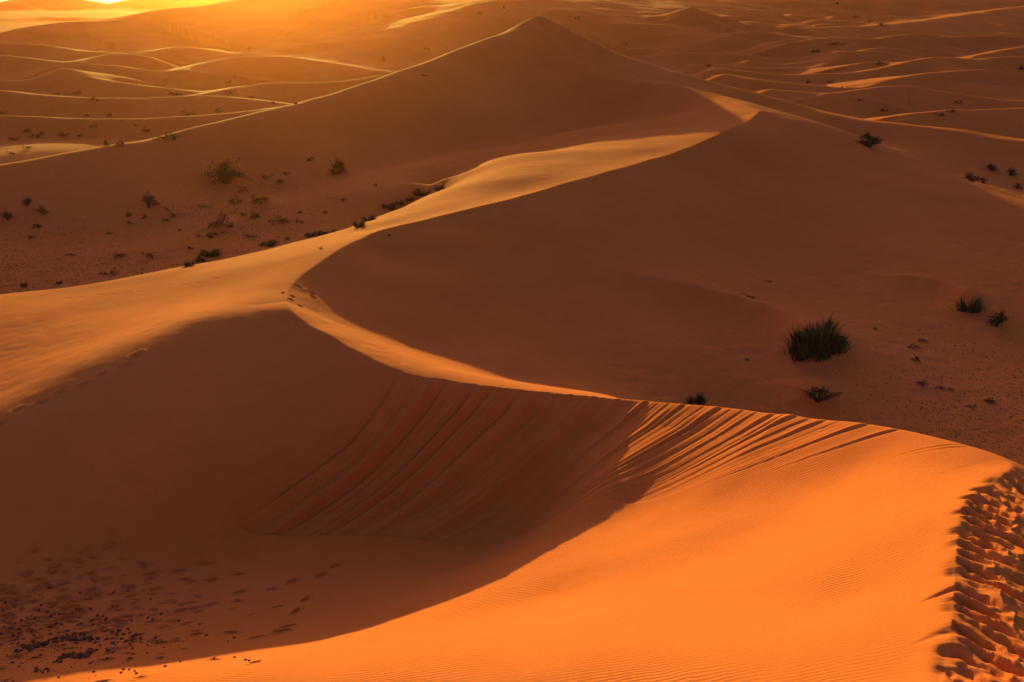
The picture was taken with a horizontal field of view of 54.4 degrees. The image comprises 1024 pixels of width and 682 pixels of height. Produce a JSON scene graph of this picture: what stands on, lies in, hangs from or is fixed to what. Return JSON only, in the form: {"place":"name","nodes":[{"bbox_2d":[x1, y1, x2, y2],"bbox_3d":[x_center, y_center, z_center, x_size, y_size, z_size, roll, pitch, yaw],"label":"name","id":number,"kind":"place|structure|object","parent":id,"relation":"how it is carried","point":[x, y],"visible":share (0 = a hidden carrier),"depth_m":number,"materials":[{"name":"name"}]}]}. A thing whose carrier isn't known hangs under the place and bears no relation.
{"place":"outdoors","nodes":[
{"label":"outdoors","id":0,"kind":"place"},
{"bbox_2d":[0,0,122,2],"label":"sky","id":1,"kind":"structure","parent":0,"point":[104,1],"materials":[{"name":"yellow"}]},
{"bbox_2d":[0,0,1023,681],"bbox_3d":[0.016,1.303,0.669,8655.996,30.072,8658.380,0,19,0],"label":"sand dunes","id":2,"kind":"structure","parent":0,"point":[456,428],"depth_m":37.23,"materials":[{"name":"orange sand"}]},
{"bbox_2d":[0,209,14,220],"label":"desert shrub","id":3,"kind":"object","parent":2,"relation":"on","point":[6,215],"visible":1,"depth_m":64.56,"materials":[{"name":"green plant"}]},
{"bbox_2d":[19,281,27,286],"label":"grass tussock","id":4,"kind":"object","parent":2,"relation":"on","point":[23,285],"depth_m":52.43,"materials":[{"name":"plant"}]},
{"bbox_2d":[20,196,32,205],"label":"desert shrub","id":5,"kind":"object","parent":2,"relation":"on","point":[28,200],"visible":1,"depth_m":66.24,"materials":[{"name":"green plant"}]},
{"bbox_2d":[36,204,49,213],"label":"desert shrub","id":6,"kind":"object","parent":2,"relation":"on","point":[40,209],"visible":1,"depth_m":66.10,"materials":[{"name":"green plant"}]},
{"bbox_2d":[114,140,124,146],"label":"desert bush","id":7,"kind":"object","parent":2,"relation":"on","point":[119,143],"visible":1,"depth_m":75.31,"materials":[{"name":"brown plant"}]},
{"bbox_2d":[114,252,126,258],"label":"desert bush","id":8,"kind":"object","parent":2,"relation":"on","point":[119,255],"visible":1,"depth_m":57.10,"materials":[{"name":"brown plant"}]},
{"bbox_2d":[139,251,152,257],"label":"desert bush","id":9,"kind":"object","parent":2,"relation":"on","point":[148,255],"visible":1,"depth_m":56.63,"materials":[{"name":"brown plant"}]},
{"bbox_2d":[139,190,159,207],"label":"desert shrub","id":10,"kind":"object","parent":2,"relation":"on","point":[148,199],"visible":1,"depth_m":67.75,"materials":[{"name":"green plant"}]},
{"bbox_2d":[153,133,180,140],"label":"desert bush","id":11,"kind":"object","parent":2,"relation":"on","point":[172,136],"visible":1,"depth_m":78.69,"materials":[{"name":"brown plant"}]},
{"bbox_2d":[183,260,196,266],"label":"grass tussock","id":12,"kind":"object","parent":2,"relation":"on","point":[186,264],"depth_m":45.41,"materials":[{"name":"green plant"}]},
{"bbox_2d":[194,255,207,262],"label":"grass tussock","id":13,"kind":"object","parent":2,"relation":"on","point":[200,259],"depth_m":55.35,"materials":[{"name":"plant"}]},
{"bbox_2d":[197,248,222,256],"bbox_3d":[-17.241,-5.122,56.646,1.814,0.562,1.674,6,20,17],"label":"grass tussock","id":14,"kind":"object","parent":2,"relation":"on","point":[213,253],"depth_m":56.54,"materials":[{"name":"plant"}]},
{"bbox_2d":[206,231,227,237],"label":"desert bush","id":15,"kind":"object","parent":2,"relation":"on","point":[214,233],"visible":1,"depth_m":61.64,"materials":[{"name":"brown plant"}]},
{"bbox_2d":[208,214,232,227],"bbox_3d":[-18.653,-7.649,63.215,1.804,0.724,1.725,-13,23,-34],"label":"desert bush","id":16,"kind":"object","parent":2,"relation":"on","point":[214,223],"visible":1,"depth_m":63.22,"materials":[{"name":"brown plant"}]},
{"bbox_2d":[201,157,252,184],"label":"desert shrub","id":17,"kind":"object","parent":2,"relation":"on","point":[223,174],"visible":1,"depth_m":75.28,"materials":[{"name":"green plant"}]},
{"bbox_2d":[228,195,241,204],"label":"desert bush","id":18,"kind":"object","parent":2,"relation":"on","point":[237,200],"visible":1,"depth_m":68.54,"materials":[{"name":"brown plant"}]},
{"bbox_2d":[250,211,260,218],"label":"desert bush","id":19,"kind":"object","parent":2,"relation":"on","point":[254,216],"visible":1,"depth_m":65.51,"materials":[{"name":"brown plant"}]},
{"bbox_2d":[250,195,270,204],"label":"desert bush","id":20,"kind":"object","parent":2,"relation":"on","point":[259,199],"visible":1,"depth_m":67.52,"materials":[{"name":"brown plant"}]},
{"bbox_2d":[255,238,280,246],"bbox_3d":[-14.334,-5.904,59.453,1.874,0.332,2.031,14,23,35],"label":"grass tussock","id":21,"kind":"object","parent":2,"relation":"on","point":[272,242],"depth_m":59.47,"materials":[{"name":"plant"}]},
{"bbox_2d":[267,215,288,223],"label":"desert bush","id":22,"kind":"object","parent":2,"relation":"on","point":[282,220],"visible":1,"depth_m":65.17,"materials":[{"name":"brown plant"}]},
{"bbox_2d":[303,231,316,236],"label":"grass tussock","id":23,"kind":"object","parent":2,"relation":"on","point":[308,234],"depth_m":62.17,"materials":[{"name":"plant"}]},
{"bbox_2d":[315,229,339,235],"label":"grass tussock","id":24,"kind":"object","parent":2,"relation":"on","point":[320,232],"depth_m":62.56,"materials":[{"name":"green plant"}]},
{"bbox_2d":[328,157,348,174],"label":"desert shrub","id":25,"kind":"object","parent":2,"relation":"on","point":[340,167],"visible":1,"depth_m":79.26,"materials":[{"name":"green plant"}]},
{"bbox_2d":[352,220,365,227],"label":"grass tussock","id":26,"kind":"object","parent":2,"relation":"on","point":[361,224],"depth_m":50.31,"materials":[{"name":"plant"}]},
{"bbox_2d":[358,214,376,221],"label":"grass tussock","id":27,"kind":"object","parent":2,"relation":"on","point":[370,218],"depth_m":54.65,"materials":[{"name":"green plant"}]},
{"bbox_2d":[381,202,396,209],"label":"grass tussock","id":28,"kind":"object","parent":2,"relation":"on","point":[392,207],"depth_m":67.41,"materials":[{"name":"plant"}]},
{"bbox_2d":[395,200,404,204],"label":"grass tussock","id":29,"kind":"object","parent":2,"relation":"on","point":[400,203],"depth_m":68.04,"materials":[{"name":"green plant"}]},
{"bbox_2d":[405,195,417,201],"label":"grass tussock","id":30,"kind":"object","parent":2,"relation":"on","point":[408,199],"depth_m":68.12,"materials":[{"name":"green plant"}]},
{"bbox_2d":[409,187,430,195],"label":"grass tussock","id":31,"kind":"object","parent":2,"relation":"on","point":[418,193],"depth_m":67.97,"materials":[{"name":"green plant"}]},
{"bbox_2d":[434,184,444,190],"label":"grass tussock","id":32,"kind":"object","parent":2,"relation":"on","point":[438,188],"depth_m":67.12,"materials":[{"name":"green plant"}]},
{"bbox_2d":[0,182,1022,679],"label":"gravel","id":33,"kind":"structure","parent":2,"relation":"on","point":[334,204],"depth_m":38.70,"materials":[{"name":"brown gravel"}]},
{"bbox_2d":[682,391,709,404],"bbox_3d":[6.566,1.999,35.293,0.936,0.509,0.770,-10,21,-28],"label":"grass tussock","id":34,"kind":"object","parent":2,"relation":"on","point":[699,400],"depth_m":35.31,"materials":[{"name":"green plant"}]},
{"bbox_2d":[782,311,852,362],"bbox_3d":[11.847,-0.111,38.553,2.958,1.968,2.092,2,19,5],"label":"grass tussock","id":35,"kind":"object","parent":2,"relation":"on","point":[810,344],"depth_m":38.45,"materials":[{"name":"green plant"}]},
{"bbox_2d":[801,384,842,402],"bbox_3d":[10.984,1.883,35.427,1.355,0.704,1.179,11,22,30],"label":"desert shrub","id":36,"kind":"object","parent":2,"relation":"on","point":[820,392],"visible":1,"depth_m":35.52,"materials":[{"name":"green plant"}]},
{"bbox_2d":[857,132,883,146],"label":"desert shrub","id":37,"kind":"object","parent":2,"relation":"on","point":[870,141],"visible":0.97,"depth_m":75.71,"materials":[{"name":"green plant"}]},
{"bbox_2d":[951,295,986,313],"bbox_3d":[20.356,-1.753,44.322,1.761,1.021,1.189,-1,19,-2],"label":"grass tussock","id":38,"kind":"object","parent":2,"relation":"on","point":[974,307],"depth_m":44.33,"materials":[{"name":"green plant"}]},
{"bbox_2d":[963,172,981,181],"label":"desert shrub","id":39,"kind":"object","parent":2,"relation":"on","point":[970,178],"visible":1,"depth_m":73.53,"materials":[{"name":"green plant"}]},
{"bbox_2d":[984,397,996,403],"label":"desert bush","id":40,"kind":"object","parent":2,"relation":"on","point":[990,401],"visible":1,"depth_m":35.40,"materials":[{"name":"brown plant"}]},
{"bbox_2d":[986,162,997,170],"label":"desert shrub","id":41,"kind":"object","parent":2,"relation":"on","point":[991,167],"visible":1,"depth_m":83.47,"materials":[{"name":"green plant"}]},
{"bbox_2d":[986,307,1009,326],"bbox_3d":[20.962,-1.071,43.118,1.005,0.906,0.985,-6,19,-16],"label":"desert shrub","id":42,"kind":"object","parent":2,"relation":"on","point":[1000,318],"visible":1,"depth_m":43.04,"materials":[{"name":"green plant"}]},
{"bbox_2d":[1005,167,1017,175],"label":"desert shrub","id":43,"kind":"object","parent":2,"relation":"on","point":[1012,171],"visible":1,"depth_m":82.81,"materials":[{"name":"green plant"}]},
{"bbox_2d":[1011,182,1022,189],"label":"desert shrub","id":44,"kind":"object","parent":2,"relation":"on","point":[1016,183],"visible":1,"depth_m":78.89,"materials":[{"name":"green plant"}]}
]}

